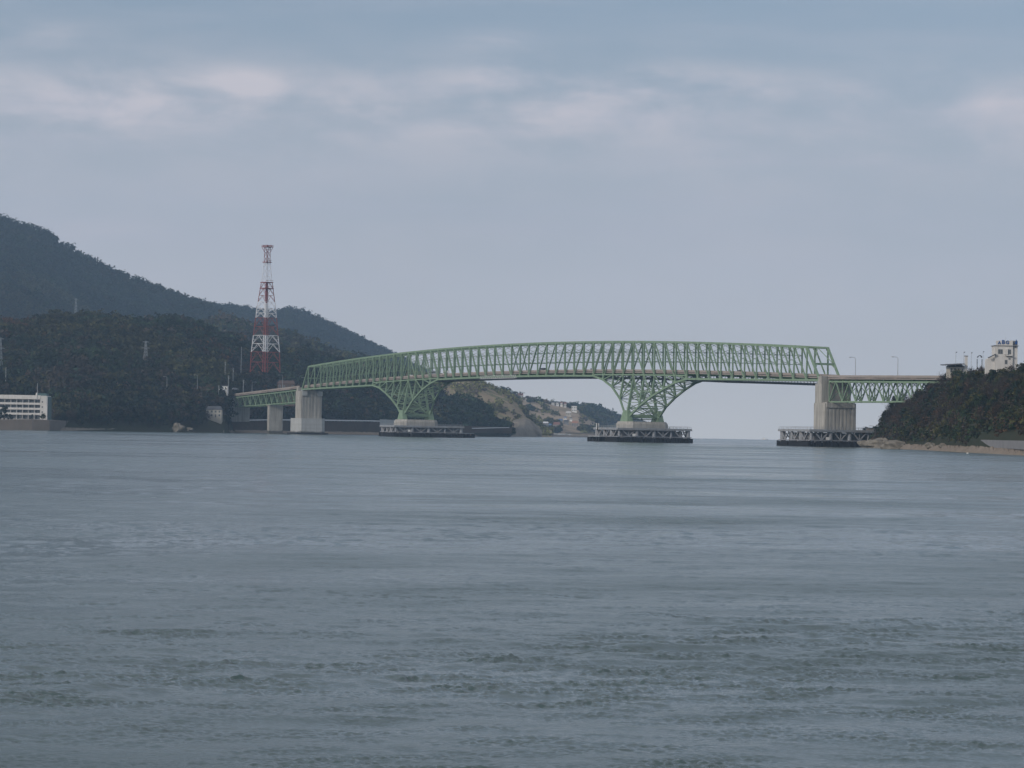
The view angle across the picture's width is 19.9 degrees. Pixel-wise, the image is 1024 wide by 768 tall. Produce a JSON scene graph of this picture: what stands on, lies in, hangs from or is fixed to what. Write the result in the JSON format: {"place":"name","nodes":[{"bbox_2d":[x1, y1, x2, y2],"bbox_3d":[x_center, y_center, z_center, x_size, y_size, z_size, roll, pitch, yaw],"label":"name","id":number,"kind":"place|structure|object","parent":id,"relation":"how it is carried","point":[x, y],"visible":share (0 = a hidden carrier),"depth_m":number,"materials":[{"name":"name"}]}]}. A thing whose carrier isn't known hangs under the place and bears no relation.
{"place":"outdoors","nodes":[
{"label":"outdoors","id":0,"kind":"place"},
{"bbox_2d":[55,427,223,432],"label":"beach","id":1,"kind":"structure","parent":0,"point":[68,429],"depth_m":1895.97,"materials":[{"name":"beige sand"}]},
{"bbox_2d":[51,375,388,432],"bbox_3d":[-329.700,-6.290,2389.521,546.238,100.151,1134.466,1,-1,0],"label":"hillside","id":2,"kind":"structure","parent":0,"point":[209,426],"depth_m":2005.92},
{"bbox_2d":[0,337,4,364],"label":"power pylon","id":3,"kind":"object","parent":2,"relation":"on","point":[1,348],"visible":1,"depth_m":2100.50,"materials":[{"name":"metal"}]},
{"bbox_2d":[0,419,67,429],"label":"seawall","id":4,"kind":"object","parent":2,"relation":"on","point":[23,424],"visible":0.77,"depth_m":1821.66,"materials":[{"name":"concrete"}]},
{"bbox_2d":[0,405,7,418],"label":"pine tree","id":5,"kind":"object","parent":4,"relation":"on","point":[4,415],"visible":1,"depth_m":1821.66,"materials":[{"name":"green plant"}]},
{"bbox_2d":[0,393,51,419],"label":"hotel","id":6,"kind":"structure","parent":4,"relation":"on","point":[23,406],"depth_m":1855.16,"materials":[{"name":"white paint"}]},
{"bbox_2d":[59,410,68,420],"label":"evergreen tree","id":7,"kind":"object","parent":2,"relation":"on","point":[62,417],"visible":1,"depth_m":1886.89,"materials":[{"name":"green plant"}]},
{"bbox_2d":[143,341,147,357],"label":"power pylon","id":8,"kind":"object","parent":2,"relation":"on","point":[144,347],"visible":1,"depth_m":2180.27,"materials":[{"name":"metal"}]},
{"bbox_2d":[172,423,184,431],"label":"rock","id":9,"kind":"object","parent":2,"relation":"on","point":[177,427],"visible":0.88,"depth_m":2005.74,"materials":[{"name":"grey stone"}]},
{"bbox_2d":[206,406,222,423],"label":"house","id":10,"kind":"structure","parent":2,"relation":"on","point":[216,413],"depth_m":2089.86,"materials":[{"name":"concrete"}]},
{"bbox_2d":[221,385,227,395],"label":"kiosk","id":11,"kind":"object","parent":2,"relation":"on","point":[225,386],"visible":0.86,"depth_m":2175.17,"materials":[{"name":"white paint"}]},
{"bbox_2d":[0,308,451,424],"bbox_3d":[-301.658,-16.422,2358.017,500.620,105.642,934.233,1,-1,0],"label":"hillside forest","id":12,"kind":"object","parent":2,"relation":"on","point":[91,360],"visible":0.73,"depth_m":2239.95,"materials":[{"name":"green plant"}]},
{"bbox_2d":[229,396,249,421],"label":"bridge abutment","id":13,"kind":"object","parent":2,"relation":"on","point":[243,415],"visible":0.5,"depth_m":2186.47,"materials":[{"name":"concrete"}]},
{"bbox_2d":[250,245,279,372],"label":"radio mast","id":14,"kind":"object","parent":2,"relation":"on","point":[266,314],"visible":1,"depth_m":2170.72,"materials":[{"name":"red metal"}]},
{"bbox_2d":[277,380,295,405],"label":"shop","id":15,"kind":"structure","parent":2,"relation":"on","point":[287,384],"depth_m":2180.20,"materials":[{"name":"metal"}]},
{"bbox_2d":[229,430,476,435],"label":"beach","id":16,"kind":"structure","parent":0,"point":[335,432],"depth_m":2367.09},
{"bbox_2d":[232,421,511,433],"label":"road embankment","id":17,"kind":"structure","parent":16,"relation":"on","point":[340,426],"depth_m":2342.02,"materials":[{"name":"grey concrete"}]},
{"bbox_2d":[250,419,379,421],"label":"guardrail","id":18,"kind":"object","parent":17,"relation":"on","point":[325,420],"visible":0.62,"depth_m":2318.19,"materials":[{"name":"metal"}]},
{"bbox_2d":[380,419,394,424],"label":"retaining wall","id":19,"kind":"structure","parent":17,"relation":"on","point":[385,421],"depth_m":2334.66,"materials":[{"name":"concrete"}]},
{"bbox_2d":[406,373,551,436],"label":"hillside","id":20,"kind":"structure","parent":0,"point":[490,394],"depth_m":3149.44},
{"bbox_2d":[407,369,553,435],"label":"meadow scrub","id":21,"kind":"object","parent":20,"relation":"on","point":[459,388],"visible":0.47,"depth_m":3165.19,"materials":[{"name":"green plant"}]},
{"bbox_2d":[474,433,508,436],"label":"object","id":22,"kind":"structure","parent":0,"point":[490,434],"depth_m":2622.02,"materials":[{"name":"grey"}]},
{"bbox_2d":[435,392,515,436],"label":"knoll woods","id":23,"kind":"object","parent":22,"relation":"on","point":[464,409],"visible":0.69,"depth_m":2629.21,"materials":[{"name":"green plant"}]},
{"bbox_2d":[0,430,1023,767],"bbox_3d":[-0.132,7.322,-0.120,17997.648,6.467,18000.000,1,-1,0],"label":"water","id":24,"kind":"structure","parent":0,"point":[240,600],"depth_m":71.37,"materials":[{"name":"grey liquid"}]},
{"bbox_2d":[267,405,283,433],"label":"bridge pier","id":25,"kind":"structure","parent":24,"relation":"in","point":[274,419],"depth_m":2111.43,"materials":[{"name":"concrete"}]},
{"bbox_2d":[234,386,299,407],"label":"approach span","id":26,"kind":"object","parent":25,"relation":"on","point":[270,393],"visible":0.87,"depth_m":2121.36,"materials":[{"name":"green paint"}]},
{"bbox_2d":[287,387,327,434],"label":"bridge pier","id":27,"kind":"structure","parent":24,"relation":"in","point":[308,420],"depth_m":2042.75,"materials":[{"name":"concrete"}]},
{"bbox_2d":[379,423,474,437],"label":"pier platform","id":28,"kind":"structure","parent":24,"relation":"in","point":[451,431],"depth_m":1857.58,"materials":[{"name":"grey paint"}]},
{"bbox_2d":[394,419,437,427],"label":"tower footing","id":29,"kind":"object","parent":28,"relation":"on","point":[421,422],"visible":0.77,"depth_m":1857.80,"materials":[{"name":"concrete"}]},
{"bbox_2d":[587,425,692,442],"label":"pier platform","id":30,"kind":"structure","parent":24,"relation":"in","point":[611,433],"depth_m":1556.63,"materials":[{"name":"grey paint"}]},
{"bbox_2d":[616,421,667,430],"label":"tower footing","id":31,"kind":"object","parent":30,"relation":"on","point":[630,424],"visible":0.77,"depth_m":1560.12,"materials":[{"name":"concrete"}]},
{"bbox_2d":[301,341,839,421],"bbox_3d":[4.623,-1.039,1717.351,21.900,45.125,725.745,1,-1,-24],"label":"truss bridge","id":32,"kind":"structure","parent":31,"relation":"on","point":[603,374],"depth_m":1620.62,"materials":[{"name":"green paint"}]},
{"bbox_2d":[777,426,873,446],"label":"pier platform","id":33,"kind":"structure","parent":24,"relation":"in","point":[829,438],"depth_m":1365.97,"materials":[{"name":"grey paint"}]},
{"bbox_2d":[814,376,855,432],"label":"bridge pier","id":34,"kind":"structure","parent":33,"relation":"on","point":[827,414],"depth_m":1376.29,"materials":[{"name":"concrete"}]},
{"bbox_2d":[0,0,1023,439],"label":"sky","id":35,"kind":"structure","parent":0,"point":[846,177],"materials":[{"name":"blue"}]},
{"bbox_2d":[511,418,541,436],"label":"cliff","id":36,"kind":"structure","parent":0,"point":[524,427],"depth_m":2970.45,"materials":[{"name":"grey stone"}]},
{"bbox_2d":[518,398,594,435],"bbox_3d":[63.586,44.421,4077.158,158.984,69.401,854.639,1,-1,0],"label":"hillside","id":37,"kind":"structure","parent":0,"point":[569,427],"depth_m":4045.88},
{"bbox_2d":[499,386,606,435],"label":"village trees","id":38,"kind":"object","parent":37,"relation":"on","point":[586,427],"visible":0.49,"depth_m":4080.21,"materials":[{"name":"green plant"}]},
{"bbox_2d":[516,395,602,435],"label":"village scrub","id":39,"kind":"object","parent":37,"relation":"on","point":[581,420],"visible":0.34,"depth_m":4055.67,"materials":[{"name":"green plant"}]},
{"bbox_2d":[572,406,576,412],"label":"white building","id":40,"kind":"structure","parent":37,"relation":"on","point":[574,408],"depth_m":4159.74,"materials":[{"name":"paint"}]},
{"bbox_2d":[572,421,577,427],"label":"village house","id":41,"kind":"structure","parent":37,"relation":"on","point":[574,423],"depth_m":3954.80,"materials":[{"name":"concrete"}]},
{"bbox_2d":[565,432,602,434],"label":"harbour wall","id":42,"kind":"structure","parent":37,"relation":"on","point":[581,433],"depth_m":3649.82,"materials":[{"name":"grey concrete"}]},
{"bbox_2d":[552,435,592,436],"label":"beach","id":43,"kind":"structure","parent":0,"point":[571,435],"depth_m":3438.84,"materials":[{"name":"grey sand"}]},
{"bbox_2d":[889,417,1023,446],"bbox_3d":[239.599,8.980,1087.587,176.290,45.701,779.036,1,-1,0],"label":"headland","id":44,"kind":"structure","parent":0,"point":[1013,434],"depth_m":994.17,"materials":[{"name":"stone"}]},
{"bbox_2d":[880,409,887,421],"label":"evergreen tree","id":45,"kind":"object","parent":44,"relation":"on","point":[884,414],"visible":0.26,"depth_m":1357.38,"materials":[{"name":"green plant"}]},
{"bbox_2d":[828,375,946,402],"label":"approach span","id":46,"kind":"object","parent":44,"relation":"on","point":[889,380],"visible":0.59,"depth_m":1341.87,"materials":[{"name":"green paint"}]},
{"bbox_2d":[882,410,892,422],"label":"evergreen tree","id":47,"kind":"object","parent":44,"relation":"on","point":[886,415],"visible":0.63,"depth_m":1337.67,"materials":[{"name":"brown plant"}]},
{"bbox_2d":[888,396,896,408],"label":"evergreen tree","id":48,"kind":"object","parent":44,"relation":"on","point":[893,399],"visible":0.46,"depth_m":1351.44,"materials":[{"name":"green plant"}]},
{"bbox_2d":[889,402,899,409],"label":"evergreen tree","id":49,"kind":"object","parent":44,"relation":"on","point":[895,405],"visible":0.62,"depth_m":1328.02,"materials":[{"name":"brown plant"}]},
{"bbox_2d":[894,401,905,413],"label":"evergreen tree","id":50,"kind":"object","parent":44,"relation":"on","point":[904,405],"visible":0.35,"depth_m":1282.38,"materials":[{"name":"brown plant"}]},
{"bbox_2d":[903,396,914,408],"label":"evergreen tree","id":51,"kind":"object","parent":44,"relation":"on","point":[908,402],"visible":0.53,"depth_m":1293.01,"materials":[{"name":"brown plant"}]},
{"bbox_2d":[906,398,916,412],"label":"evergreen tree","id":52,"kind":"object","parent":44,"relation":"on","point":[912,402],"visible":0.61,"depth_m":1268.02,"materials":[{"name":"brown plant"}]},
{"bbox_2d":[911,389,924,401],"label":"evergreen tree","id":53,"kind":"object","parent":44,"relation":"on","point":[919,392],"visible":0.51,"depth_m":1286.74,"materials":[{"name":"green plant"}]},
{"bbox_2d":[921,383,935,395],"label":"leafless tree","id":54,"kind":"object","parent":44,"relation":"on","point":[928,388],"visible":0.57,"depth_m":1257.94,"materials":[{"name":"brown plant"}]},
{"bbox_2d":[925,387,935,401],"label":"pine tree","id":55,"kind":"object","parent":44,"relation":"on","point":[931,391],"visible":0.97,"depth_m":1230.67,"materials":[{"name":"green plant"}]},
{"bbox_2d":[933,373,947,387],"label":"leafless tree","id":56,"kind":"object","parent":44,"relation":"on","point":[941,380],"visible":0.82,"depth_m":1250.88,"materials":[{"name":"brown plant"}]},
{"bbox_2d":[861,361,1023,444],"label":"headland undergrowth","id":57,"kind":"object","parent":44,"relation":"on","point":[962,431],"visible":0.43,"depth_m":1094.35,"materials":[{"name":"green plant"}]},
{"bbox_2d":[940,363,964,377],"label":"restaurant","id":58,"kind":"structure","parent":44,"relation":"on","point":[950,368],"depth_m":1236.19,"materials":[{"name":"concrete"}]},
{"bbox_2d":[964,356,967,371],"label":"chimney tower","id":59,"kind":"structure","parent":58,"relation":"on","point":[966,364],"depth_m":1236.23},
{"bbox_2d":[966,392,976,405],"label":"evergreen tree","id":60,"kind":"object","parent":44,"relation":"on","point":[971,397],"visible":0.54,"depth_m":1051.49,"materials":[{"name":"green plant"}]},
{"bbox_2d":[967,402,975,411],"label":"evergreen tree","id":61,"kind":"object","parent":44,"relation":"on","point":[972,406],"visible":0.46,"depth_m":1044.99,"materials":[{"name":"green plant"}]},
{"bbox_2d":[970,370,983,383],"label":"evergreen tree","id":62,"kind":"object","parent":44,"relation":"on","point":[975,373],"visible":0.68,"depth_m":1129.97,"materials":[{"name":"green plant"}]},
{"bbox_2d":[971,401,985,426],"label":"leafless tree","id":63,"kind":"object","parent":44,"relation":"on","point":[980,408],"visible":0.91,"depth_m":1012.12,"materials":[{"name":"brown plant"}]},
{"bbox_2d":[973,375,988,386],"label":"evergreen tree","id":64,"kind":"object","parent":44,"relation":"on","point":[982,378],"visible":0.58,"depth_m":1116.53,"materials":[{"name":"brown plant"}]},
{"bbox_2d":[979,416,989,425],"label":"bush","id":65,"kind":"object","parent":44,"relation":"on","point":[981,421],"visible":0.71,"depth_m":1001.16,"materials":[{"name":"green plant"}]},
{"bbox_2d":[986,370,996,383],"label":"pine tree","id":66,"kind":"object","parent":44,"relation":"on","point":[992,374],"visible":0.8,"depth_m":1100.39,"materials":[{"name":"green plant"}]},
{"bbox_2d":[985,340,1017,373],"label":"building","id":67,"kind":"structure","parent":44,"relation":"on","point":[1004,354],"depth_m":1170.89,"materials":[{"name":"paint"}]},
{"bbox_2d":[994,368,1008,379],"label":"evergreen tree","id":68,"kind":"object","parent":44,"relation":"on","point":[1003,371],"visible":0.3,"depth_m":1088.31,"materials":[{"name":"green plant"}]},
{"bbox_2d":[994,371,1008,388],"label":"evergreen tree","id":69,"kind":"object","parent":44,"relation":"on","point":[1007,377],"visible":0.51,"depth_m":1057.89,"materials":[{"name":"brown plant"}]},
{"bbox_2d":[1001,388,1011,400],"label":"pine tree","id":70,"kind":"object","parent":44,"relation":"on","point":[1006,391],"visible":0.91,"depth_m":1001.65,"materials":[{"name":"green plant"}]},
{"bbox_2d":[992,413,1023,436],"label":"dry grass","id":71,"kind":"structure","parent":44,"relation":"on","point":[1021,431],"depth_m":943.71,"materials":[{"name":"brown plant"}]},
{"bbox_2d":[1004,372,1017,382],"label":"evergreen tree","id":72,"kind":"object","parent":44,"relation":"on","point":[1010,374],"visible":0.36,"depth_m":1067.02,"materials":[{"name":"green plant"}]},
{"bbox_2d":[1015,362,1023,375],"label":"evergreen tree","id":73,"kind":"object","parent":44,"relation":"on","point":[1021,367],"visible":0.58,"depth_m":1068.34,"materials":[{"name":"green plant"}]},
{"bbox_2d":[900,444,1023,454],"bbox_3d":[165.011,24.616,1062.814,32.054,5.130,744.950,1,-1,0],"label":"beach","id":74,"kind":"structure","parent":0,"point":[978,449],"depth_m":995.53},
{"bbox_2d":[857,439,870,447],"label":"rock","id":75,"kind":"object","parent":74,"relation":"on","point":[859,443],"visible":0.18,"depth_m":1344.28,"materials":[{"name":"grey stone"}]},
{"bbox_2d":[861,437,888,447],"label":"rock","id":76,"kind":"object","parent":74,"relation":"on","point":[876,443],"visible":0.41,"depth_m":1286.78,"materials":[{"name":"beige stone"}]},
{"bbox_2d":[880,440,905,448],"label":"rock","id":77,"kind":"object","parent":74,"relation":"on","point":[893,444],"visible":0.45,"depth_m":1221.59,"materials":[{"name":"beige stone"}]},
{"bbox_2d":[924,442,934,448],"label":"rock","id":78,"kind":"object","parent":74,"relation":"on","point":[928,445],"visible":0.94,"depth_m":1118.87,"materials":[{"name":"beige stone"}]},
{"bbox_2d":[981,440,1023,448],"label":"seawall","id":79,"kind":"object","parent":74,"relation":"on","point":[1009,444],"visible":0.72,"depth_m":915.46,"materials":[{"name":"grey concrete"}]},
{"bbox_3d":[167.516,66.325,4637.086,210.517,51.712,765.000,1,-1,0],"label":"headland","id":80,"kind":"structure","parent":0,"visible":0},
{"bbox_2d":[553,400,669,431],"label":"headland woods","id":81,"kind":"object","parent":80,"relation":"on","point":[605,416],"visible":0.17,"depth_m":4704.03,"materials":[{"name":"green plant"}]},
{"bbox_3d":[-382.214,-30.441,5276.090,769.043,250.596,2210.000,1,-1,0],"label":"mountain","id":82,"kind":"structure","parent":0,"visible":0},
{"bbox_2d":[194,299,428,374],"bbox_3d":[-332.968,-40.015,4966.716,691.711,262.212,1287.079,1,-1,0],"label":"range forest","id":83,"kind":"object","parent":82,"relation":"on","point":[304,322],"visible":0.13,"depth_m":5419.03,"materials":[{"name":"green plant"}]},
{"bbox_3d":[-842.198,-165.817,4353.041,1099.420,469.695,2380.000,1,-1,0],"label":"mountain","id":84,"kind":"structure","parent":0,"visible":0},
{"bbox_2d":[0,213,233,319],"bbox_3d":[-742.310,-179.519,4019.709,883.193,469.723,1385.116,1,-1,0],"label":"mountain forest","id":85,"kind":"object","parent":84,"relation":"on","point":[36,278],"visible":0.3,"depth_m":4450.54,"materials":[{"name":"green plant"}]}
]}

